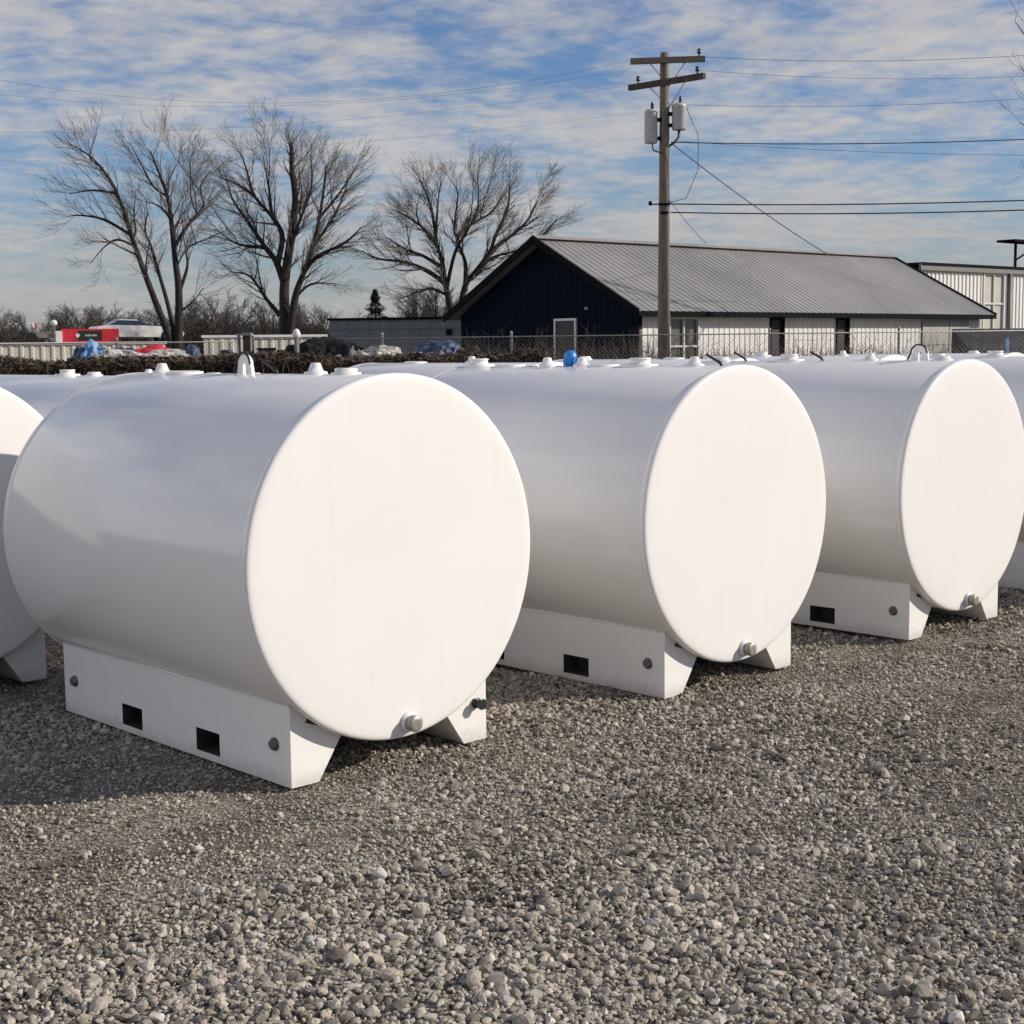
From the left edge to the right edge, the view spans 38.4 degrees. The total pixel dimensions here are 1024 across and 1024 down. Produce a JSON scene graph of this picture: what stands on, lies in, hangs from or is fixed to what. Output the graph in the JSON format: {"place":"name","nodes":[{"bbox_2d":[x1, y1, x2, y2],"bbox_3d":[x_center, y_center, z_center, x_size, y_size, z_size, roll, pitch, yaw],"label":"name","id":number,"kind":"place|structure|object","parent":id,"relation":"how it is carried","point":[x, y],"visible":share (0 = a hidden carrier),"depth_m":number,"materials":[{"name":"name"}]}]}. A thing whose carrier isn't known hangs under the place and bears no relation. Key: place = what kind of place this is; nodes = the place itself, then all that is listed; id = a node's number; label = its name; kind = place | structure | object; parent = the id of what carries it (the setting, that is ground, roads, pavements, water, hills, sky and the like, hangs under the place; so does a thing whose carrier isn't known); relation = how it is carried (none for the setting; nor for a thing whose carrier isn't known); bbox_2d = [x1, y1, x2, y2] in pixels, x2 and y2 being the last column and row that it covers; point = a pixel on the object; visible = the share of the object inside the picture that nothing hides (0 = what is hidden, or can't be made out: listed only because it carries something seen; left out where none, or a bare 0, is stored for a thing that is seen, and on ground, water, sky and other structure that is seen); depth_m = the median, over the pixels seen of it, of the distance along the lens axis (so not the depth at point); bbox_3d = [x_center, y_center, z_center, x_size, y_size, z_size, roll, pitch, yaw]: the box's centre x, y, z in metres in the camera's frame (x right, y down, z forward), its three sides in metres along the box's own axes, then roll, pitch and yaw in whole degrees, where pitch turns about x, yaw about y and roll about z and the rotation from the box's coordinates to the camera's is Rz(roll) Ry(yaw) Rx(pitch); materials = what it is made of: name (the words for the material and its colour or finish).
{"place":"outdoors","nodes":[
{"label":"outdoors","id":0,"kind":"place"},
{"bbox_2d":[0,341,166,361],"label":"panel wall","id":1,"kind":"structure","parent":0,"point":[68,350],"depth_m":44.35,"materials":[{"name":"white metal"}]},
{"bbox_2d":[220,350,232,371],"bbox_3d":[-6.392,-2.684,33.097,0.290,1.920,0.290,-1,6,0],"label":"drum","id":2,"kind":"object","parent":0,"point":[224,351],"visible":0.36,"depth_m":32.89,"materials":[{"name":"black"}]},
{"bbox_2d":[201,334,327,356],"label":"panel wall","id":3,"kind":"structure","parent":0,"point":[215,347],"depth_m":44.16,"materials":[{"name":"white metal"}]},
{"bbox_2d":[3,86,621,132],"bbox_3d":[-6.540,-10.566,38.815,19.229,0.872,0.004,0,6,4],"label":"power line","id":4,"kind":"object","parent":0,"point":[249,126],"visible":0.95,"depth_m":38.96,"materials":[{"name":"grey metal"}]},
{"bbox_2d":[0,836,1023,1023],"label":"gravel","id":5,"kind":"structure","parent":0,"point":[150,963],"depth_m":4.67,"materials":[{"name":"grey gravel"}]},
{"bbox_2d":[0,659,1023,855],"bbox_3d":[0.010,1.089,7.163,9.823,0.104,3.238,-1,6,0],"label":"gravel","id":6,"kind":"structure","parent":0,"point":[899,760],"depth_m":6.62,"materials":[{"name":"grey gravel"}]},
{"bbox_2d":[3,351,529,788],"bbox_3d":[-1.240,0.139,7.297,1.635,1.862,2.284,-7,9,-44],"label":"storage tank","id":7,"kind":"object","parent":6,"relation":"on","point":[287,580],"visible":1,"depth_m":6.58,"materials":[{"name":"white metal"}]},
{"bbox_2d":[0,587,1023,1023],"bbox_3d":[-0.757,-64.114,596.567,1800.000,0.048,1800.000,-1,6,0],"label":"ground","id":8,"kind":"structure","parent":0,"point":[254,821],"depth_m":5.94,"materials":[{"name":"grey gravel"}]},
{"bbox_2d":[0,306,18,342],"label":"bare tree","id":9,"kind":"object","parent":8,"relation":"on","point":[5,323],"visible":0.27,"depth_m":139.35,"materials":[{"name":"brown plant"}]},
{"bbox_2d":[0,387,46,681],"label":"storage tank","id":10,"kind":"object","parent":8,"relation":"on","point":[22,647],"visible":0.37,"depth_m":8.23,"materials":[{"name":"white metal"}]},
{"bbox_2d":[0,311,65,342],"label":"bare tree","id":11,"kind":"object","parent":8,"relation":"on","point":[21,336],"visible":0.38,"depth_m":135.22,"materials":[{"name":"brown plant"}]},
{"bbox_2d":[40,308,91,330],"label":"bare tree","id":12,"kind":"object","parent":8,"relation":"on","point":[68,322],"visible":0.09,"depth_m":156.66,"materials":[{"name":"brown plant"}]},
{"bbox_2d":[47,303,99,328],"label":"bare tree","id":13,"kind":"object","parent":8,"relation":"on","point":[71,313],"visible":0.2,"depth_m":158.69,"materials":[{"name":"brown plant"}]},
{"bbox_2d":[43,304,119,331],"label":"bare tree","id":14,"kind":"object","parent":8,"relation":"on","point":[106,320],"visible":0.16,"depth_m":135.70,"materials":[{"name":"brown plant"}]},
{"bbox_2d":[67,339,110,361],"bbox_3d":[-9.655,-2.860,33.879,1.242,2.257,0.881,-1,6,0],"label":"tarp bundle","id":15,"kind":"object","parent":8,"relation":"on","point":[89,348],"visible":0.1,"depth_m":33.63,"materials":[{"name":"blue plastic"}]},
{"bbox_2d":[72,302,148,341],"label":"bare tree","id":16,"kind":"object","parent":8,"relation":"on","point":[98,320],"visible":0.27,"depth_m":133.71,"materials":[{"name":"brown plant"}]},
{"bbox_2d":[0,337,236,360],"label":"chain link fence","id":17,"kind":"object","parent":8,"relation":"on","point":[116,342],"visible":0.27,"depth_m":35.75,"materials":[{"name":"grey metal"}]},
{"bbox_2d":[96,312,158,341],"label":"bare tree","id":18,"kind":"object","parent":8,"relation":"on","point":[127,317],"visible":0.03,"depth_m":148.91,"materials":[{"name":"brown plant"}]},
{"bbox_2d":[0,369,260,417],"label":"storage tank","id":19,"kind":"object","parent":8,"relation":"on","point":[43,396],"visible":0.15,"depth_m":11.32,"materials":[{"name":"white metal"}]},
{"bbox_2d":[26,98,249,349],"bbox_3d":[-15.299,-10.847,60.848,8.642,12.753,6.234,-1,6,0],"label":"bare tree","id":20,"kind":"object","parent":8,"relation":"on","point":[173,333],"visible":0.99,"depth_m":60.91,"materials":[{"name":"brown plant"}]},
{"bbox_2d":[90,344,201,358],"bbox_3d":[-8.319,-2.735,33.274,3.095,2.107,1.890,-1,6,0],"label":"debris pile","id":21,"kind":"object","parent":8,"relation":"on","point":[159,350],"visible":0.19,"depth_m":33.03,"materials":[{"name":"white plastic"}]},
{"bbox_2d":[122,311,185,346],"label":"bare tree","id":22,"kind":"object","parent":8,"relation":"on","point":[142,339],"visible":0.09,"depth_m":144.65,"materials":[{"name":"brown plant"}]},
{"bbox_2d":[1,323,325,341],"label":"undergrowth","id":23,"kind":"object","parent":8,"relation":"on","point":[31,330],"depth_m":171.94,"materials":[{"name":"brown plant"}]},
{"bbox_2d":[155,311,200,350],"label":"bare tree","id":24,"kind":"object","parent":8,"relation":"on","point":[184,327],"visible":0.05,"depth_m":152.55,"materials":[{"name":"brown plant"}]},
{"bbox_2d":[139,298,236,356],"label":"bare tree","id":25,"kind":"object","parent":8,"relation":"on","point":[215,331],"visible":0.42,"depth_m":130.56,"materials":[{"name":"brown plant"}]},
{"bbox_2d":[184,305,238,355],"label":"bare tree","id":26,"kind":"object","parent":8,"relation":"on","point":[228,323],"visible":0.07,"depth_m":150.21,"materials":[{"name":"brown plant"}]},
{"bbox_2d":[183,287,263,350],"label":"bare tree","id":27,"kind":"object","parent":8,"relation":"on","point":[210,308],"visible":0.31,"depth_m":136.35,"materials":[{"name":"brown plant"}]},
{"bbox_2d":[214,318,261,334],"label":"bare tree","id":28,"kind":"object","parent":8,"relation":"on","point":[236,327],"visible":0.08,"depth_m":146.78,"materials":[{"name":"brown plant"}]},
{"bbox_2d":[216,310,259,331],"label":"bare tree","id":29,"kind":"object","parent":8,"relation":"on","point":[241,319],"visible":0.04,"depth_m":157.46,"materials":[{"name":"brown plant"}]},
{"bbox_2d":[237,333,252,351],"bbox_3d":[-6.418,-3.148,35.450,0.360,2.325,0.240,-1,6,0],"label":"gate post","id":30,"kind":"object","parent":8,"relation":"on","point":[246,342],"visible":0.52,"depth_m":35.29,"materials":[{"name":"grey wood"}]},
{"bbox_2d":[213,299,312,334],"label":"bare tree","id":31,"kind":"object","parent":8,"relation":"on","point":[266,329],"visible":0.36,"depth_m":129.78,"materials":[{"name":"brown plant"}]},
{"bbox_2d":[256,348,275,351],"bbox_3d":[-5.482,-2.699,32.996,0.420,1.950,0.420,-2,6,-11],"label":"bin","id":32,"kind":"object","parent":8,"relation":"on","point":[266,349],"visible":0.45,"depth_m":32.70,"materials":[{"name":"black"}]},
{"bbox_2d":[0,347,551,375],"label":"brush","id":33,"kind":"object","parent":8,"relation":"on","point":[283,362],"visible":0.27,"depth_m":23.65,"materials":[{"name":"brown plant"}]},
{"bbox_2d":[257,316,311,334],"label":"bare tree","id":34,"kind":"object","parent":8,"relation":"on","point":[278,322],"visible":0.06,"depth_m":147.87,"materials":[{"name":"brown plant"}]},
{"bbox_2d":[175,94,394,334],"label":"bare tree","id":35,"kind":"object","parent":8,"relation":"on","point":[285,313],"visible":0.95,"depth_m":65.86,"materials":[{"name":"brown plant"}]},
{"bbox_2d":[293,329,299,353],"bbox_3d":[-4.815,-2.927,33.072,0.180,2.370,0.175,-1,6,0],"label":"bollard","id":36,"kind":"object","parent":8,"relation":"on","point":[296,334],"visible":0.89,"depth_m":32.92,"materials":[{"name":"grey metal"}]},
{"bbox_2d":[296,303,307,333],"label":"bare tree","id":37,"kind":"object","parent":8,"relation":"on","point":[304,311],"visible":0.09,"depth_m":162.34,"materials":[{"name":"brown plant"}]},
{"bbox_2d":[295,321,329,337],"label":"bare tree","id":38,"kind":"object","parent":8,"relation":"on","point":[304,331],"visible":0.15,"depth_m":133.01,"materials":[{"name":"brown plant"}]},
{"bbox_2d":[276,336,364,356],"bbox_3d":[-4.586,-2.866,33.453,2.676,2.243,1.334,-1,6,0],"label":"debris pile","id":39,"kind":"object","parent":8,"relation":"on","point":[328,346],"visible":0.11,"depth_m":33.19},
{"bbox_2d":[300,300,363,336],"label":"bare tree","id":40,"kind":"object","parent":8,"relation":"on","point":[321,330],"visible":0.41,"depth_m":135.67,"materials":[{"name":"brown plant"}]},
{"bbox_2d":[335,345,406,357],"bbox_3d":[-3.193,-2.785,33.488,2.009,2.034,1.305,-1,6,0],"label":"debris pile","id":41,"kind":"object","parent":8,"relation":"on","point":[377,350],"visible":0.13,"depth_m":33.15,"materials":[{"name":"white"}]},
{"bbox_2d":[362,289,388,317],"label":"conifer","id":42,"kind":"object","parent":8,"relation":"on","point":[374,300],"visible":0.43,"depth_m":138.43,"materials":[{"name":"green plant"}]},
{"bbox_2d":[327,317,460,352],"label":"shed","id":43,"kind":"structure","parent":8,"relation":"on","point":[386,326],"depth_m":57.53,"materials":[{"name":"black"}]},
{"bbox_2d":[390,286,434,316],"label":"bare tree","id":44,"kind":"object","parent":8,"relation":"on","point":[410,312],"visible":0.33,"depth_m":138.53,"materials":[{"name":"brown plant"}]},
{"bbox_2d":[408,281,458,316],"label":"bare tree","id":45,"kind":"object","parent":8,"relation":"on","point":[434,297],"visible":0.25,"depth_m":138.33,"materials":[{"name":"brown plant"}]},
{"bbox_2d":[414,340,482,354],"bbox_3d":[-1.670,-2.801,33.038,1.916,2.129,1.920,-4,7,-30],"label":"bundle","id":46,"kind":"object","parent":8,"relation":"on","point":[445,346],"visible":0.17,"depth_m":32.59,"materials":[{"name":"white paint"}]},
{"bbox_2d":[349,356,563,377],"bbox_3d":[-0.429,-0.365,12.022,1.635,1.805,2.284,-7,9,-44],"label":"storage tank","id":47,"kind":"object","parent":8,"relation":"on","point":[426,369],"visible":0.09,"depth_m":11.98,"materials":[{"name":"white paint"}]},
{"bbox_2d":[328,138,587,311],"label":"bare tree","id":48,"kind":"object","parent":8,"relation":"on","point":[443,279],"visible":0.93,"depth_m":73.49,"materials":[{"name":"brown plant"}]},
{"bbox_2d":[431,350,825,698],"bbox_3d":[0.513,-0.044,8.829,1.635,1.847,2.284,-7,9,-44],"label":"storage tank","id":49,"kind":"object","parent":8,"relation":"on","point":[676,514],"visible":0.74,"depth_m":8.01,"materials":[{"name":"white metal"}]},
{"bbox_2d":[251,326,1023,360],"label":"chain link fence","id":50,"kind":"object","parent":8,"relation":"on","point":[640,335],"visible":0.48,"depth_m":35.76,"materials":[{"name":"grey metal"}]},
{"bbox_2d":[553,352,758,365],"bbox_3d":[1.289,-0.569,13.611,1.635,1.821,2.284,-7,9,-44],"label":"storage tank","id":51,"kind":"object","parent":8,"relation":"on","point":[673,361],"visible":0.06,"depth_m":13.25,"materials":[{"name":"white metal"}]},
{"bbox_2d":[628,48,705,358],"bbox_3d":[3.930,-6.819,37.350,2.271,9.560,0.810,3,7,27],"label":"utility pole","id":52,"kind":"object","parent":8,"relation":"on","point":[677,113],"visible":0.98,"depth_m":37.10,"materials":[{"name":"brown wood"}]},
{"bbox_2d":[1,60,629,102],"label":"power line","id":53,"kind":"object","parent":52,"relation":"attached to","point":[311,102],"visible":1,"depth_m":37.66,"materials":[{"name":"grey metal"}]},
{"bbox_2d":[8,70,624,106],"bbox_3d":[-6.582,-11.143,38.751,19.264,0.911,0.004,0,6,7],"label":"power line","id":54,"kind":"object","parent":52,"relation":"attached to","point":[294,105],"visible":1,"depth_m":38.84,"materials":[{"name":"grey metal"}]},
{"bbox_2d":[60,111,642,156],"bbox_3d":[-6.316,-9.795,38.398,19.759,0.718,0.004,0,6,7],"label":"power line","id":55,"kind":"object","parent":52,"relation":"attached to","point":[338,143],"visible":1,"depth_m":38.19,"materials":[{"name":"grey metal"}]},
{"bbox_2d":[669,200,706,243],"bbox_3d":[5.020,-8.115,41.490,0.016,0.517,8.798,1,6,14],"label":"power line","id":56,"kind":"object","parent":52,"relation":"attached to","point":[687,223],"visible":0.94,"depth_m":41.13,"materials":[{"name":"grey metal"}]},
{"bbox_2d":[673,145,828,254],"bbox_3d":[6.909,-8.633,41.334,0.025,2.346,10.161,4,8,34],"label":"power line","id":57,"kind":"object","parent":52,"relation":"attached to","point":[747,200],"visible":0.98,"depth_m":40.62,"materials":[{"name":"grey metal"}]},
{"bbox_2d":[671,140,978,154],"bbox_3d":[12.952,-9.251,37.250,17.884,0.465,0.009,-1,6,-1],"label":"power line","id":58,"kind":"object","parent":52,"relation":"attached to","point":[841,150],"visible":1,"depth_m":37.16,"materials":[{"name":"grey metal"}]},
{"bbox_2d":[670,209,1023,213],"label":"power line","id":59,"kind":"object","parent":52,"relation":"attached to","point":[851,213],"visible":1,"depth_m":37.16,"materials":[{"name":"grey metal"}]},
{"bbox_2d":[671,200,1023,204],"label":"power line","id":60,"kind":"object","parent":52,"relation":"attached to","point":[851,204],"visible":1,"depth_m":37.14,"materials":[{"name":"grey metal"}]},
{"bbox_2d":[671,139,1023,143],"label":"power line","id":61,"kind":"object","parent":52,"relation":"attached to","point":[849,143],"visible":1,"depth_m":36.99,"materials":[{"name":"grey metal"}]},
{"bbox_2d":[701,99,1013,106],"bbox_3d":[13.099,-10.783,36.854,17.555,1.074,0.008,-1,6,1],"label":"power line","id":62,"kind":"object","parent":52,"relation":"attached to","point":[838,106],"visible":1,"depth_m":37.03,"materials":[{"name":"grey metal"}]},
{"bbox_2d":[700,70,1023,78],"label":"power line","id":63,"kind":"object","parent":52,"relation":"attached to","point":[863,78],"visible":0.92,"depth_m":36.91,"materials":[{"name":"grey metal"}]},
{"bbox_2d":[707,55,1023,60],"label":"power line","id":64,"kind":"object","parent":52,"relation":"attached to","point":[900,60],"visible":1,"depth_m":36.75,"materials":[{"name":"grey metal"}]},
{"bbox_2d":[401,318,1023,360],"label":"weeds","id":65,"kind":"object","parent":8,"relation":"on","point":[647,354],"visible":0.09,"depth_m":36.26,"materials":[{"name":"brown plant"}]},
{"bbox_2d":[706,350,906,360],"bbox_3d":[3.006,-0.757,15.203,1.635,1.805,2.284,-7,9,-44],"label":"storage tank","id":66,"kind":"object","parent":8,"relation":"on","point":[765,356],"visible":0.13,"depth_m":14.74,"materials":[{"name":"white paint"}]},
{"bbox_2d":[682,344,1023,639],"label":"storage tank","id":67,"kind":"object","parent":8,"relation":"on","point":[923,461],"visible":0.61,"depth_m":9.41,"materials":[{"name":"white metal"}]},
{"bbox_2d":[835,349,1023,357],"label":"storage tank","id":68,"kind":"object","parent":8,"relation":"on","point":[906,353],"visible":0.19,"depth_m":16.26,"materials":[{"name":"white metal"}]},
{"bbox_2d":[906,351,1023,589],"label":"storage tank","id":69,"kind":"object","parent":8,"relation":"on","point":[1009,370],"visible":0.14,"depth_m":11.20,"materials":[{"name":"white metal"}]},
{"bbox_2d":[952,328,1023,353],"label":"dumpster","id":70,"kind":"object","parent":8,"relation":"on","point":[1010,340],"visible":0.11,"depth_m":50.95,"materials":[{"name":"metal"}]},
{"bbox_2d":[990,0,1023,185],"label":"bare tree","id":71,"kind":"object","parent":8,"relation":"on","point":[1014,76],"visible":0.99,"depth_m":42.70,"materials":[{"name":"brown plant"}]},
{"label":"car trailer","id":72,"kind":"object","parent":8,"relation":"on","visible":0},
{"bbox_2d":[24,320,56,342],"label":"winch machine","id":73,"kind":"object","parent":72,"relation":"on","point":[31,337],"visible":0.81,"depth_m":72.39,"materials":[{"name":"grey metal"}]},
{"bbox_2d":[55,329,118,341],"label":"sign board","id":74,"kind":"object","parent":72,"relation":"on","point":[86,335],"visible":0.95,"depth_m":72.48,"materials":[{"name":"red paint"}]},
{"bbox_2d":[89,319,183,340],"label":"car","id":75,"kind":"object","parent":72,"relation":"on","point":[130,328],"visible":0.54,"depth_m":73.83,"materials":[{"name":"white paint"}]},
{"bbox_2d":[0,0,1023,333],"label":"sky","id":76,"kind":"structure","parent":0,"point":[210,53],"materials":[{"name":"blue"}]},
{"bbox_2d":[45,586,1023,672],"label":"gravel","id":77,"kind":"structure","parent":0,"point":[1005,595],"depth_m":9.39,"materials":[{"name":"grey gravel"}]},
{"bbox_2d":[442,235,996,359],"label":"metal building","id":78,"kind":"structure","parent":0,"point":[556,285],"depth_m":47.10,"materials":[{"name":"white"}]},
{"bbox_2d":[554,318,577,359],"bbox_3d":[1.644,-4.532,45.068,0.070,2.770,0.990,-6,8,-40],"label":"door","id":79,"kind":"structure","parent":78,"relation":"in","point":[560,325],"depth_m":44.96,"materials":[{"name":"white metal"}]},
{"bbox_2d":[670,317,699,358],"bbox_3d":[5.117,-4.951,43.946,1.340,1.740,0.120,-6,8,-40],"label":"window","id":80,"kind":"structure","parent":78,"relation":"in","point":[678,325],"depth_m":43.97,"materials":[{"name":"grey"}]},
{"bbox_2d":[770,318,784,355],"bbox_3d":[8.409,-4.803,46.849,0.710,2.760,0.130,-6,8,-40],"label":"door","id":81,"kind":"structure","parent":78,"relation":"in","point":[775,323],"depth_m":46.85,"materials":[{"name":"black"}]},
{"bbox_2d":[835,318,849,354],"bbox_3d":[10.980,-5.075,49.030,0.730,2.760,0.130,-6,8,-40],"label":"door","id":82,"kind":"structure","parent":78,"relation":"in","point":[842,323],"depth_m":49.02,"materials":[{"name":"black metal"}]},
{"bbox_2d":[922,320,968,352],"bbox_3d":[15.574,-5.535,52.880,2.900,2.680,0.040,-6,8,-40],"label":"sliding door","id":83,"kind":"structure","parent":78,"relation":"in","point":[939,325],"depth_m":52.52,"materials":[{"name":"white metal"}]},
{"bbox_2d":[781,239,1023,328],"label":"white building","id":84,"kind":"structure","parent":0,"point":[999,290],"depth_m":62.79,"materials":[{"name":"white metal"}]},
{"bbox_2d":[981,273,1005,328],"bbox_3d":[20.570,-8.906,62.895,1.690,2.590,0.120,-6,8,-40],"label":"window","id":85,"kind":"structure","parent":84,"relation":"in","point":[993,284],"depth_m":62.96,"materials":[{"name":"grey"}]}
]}

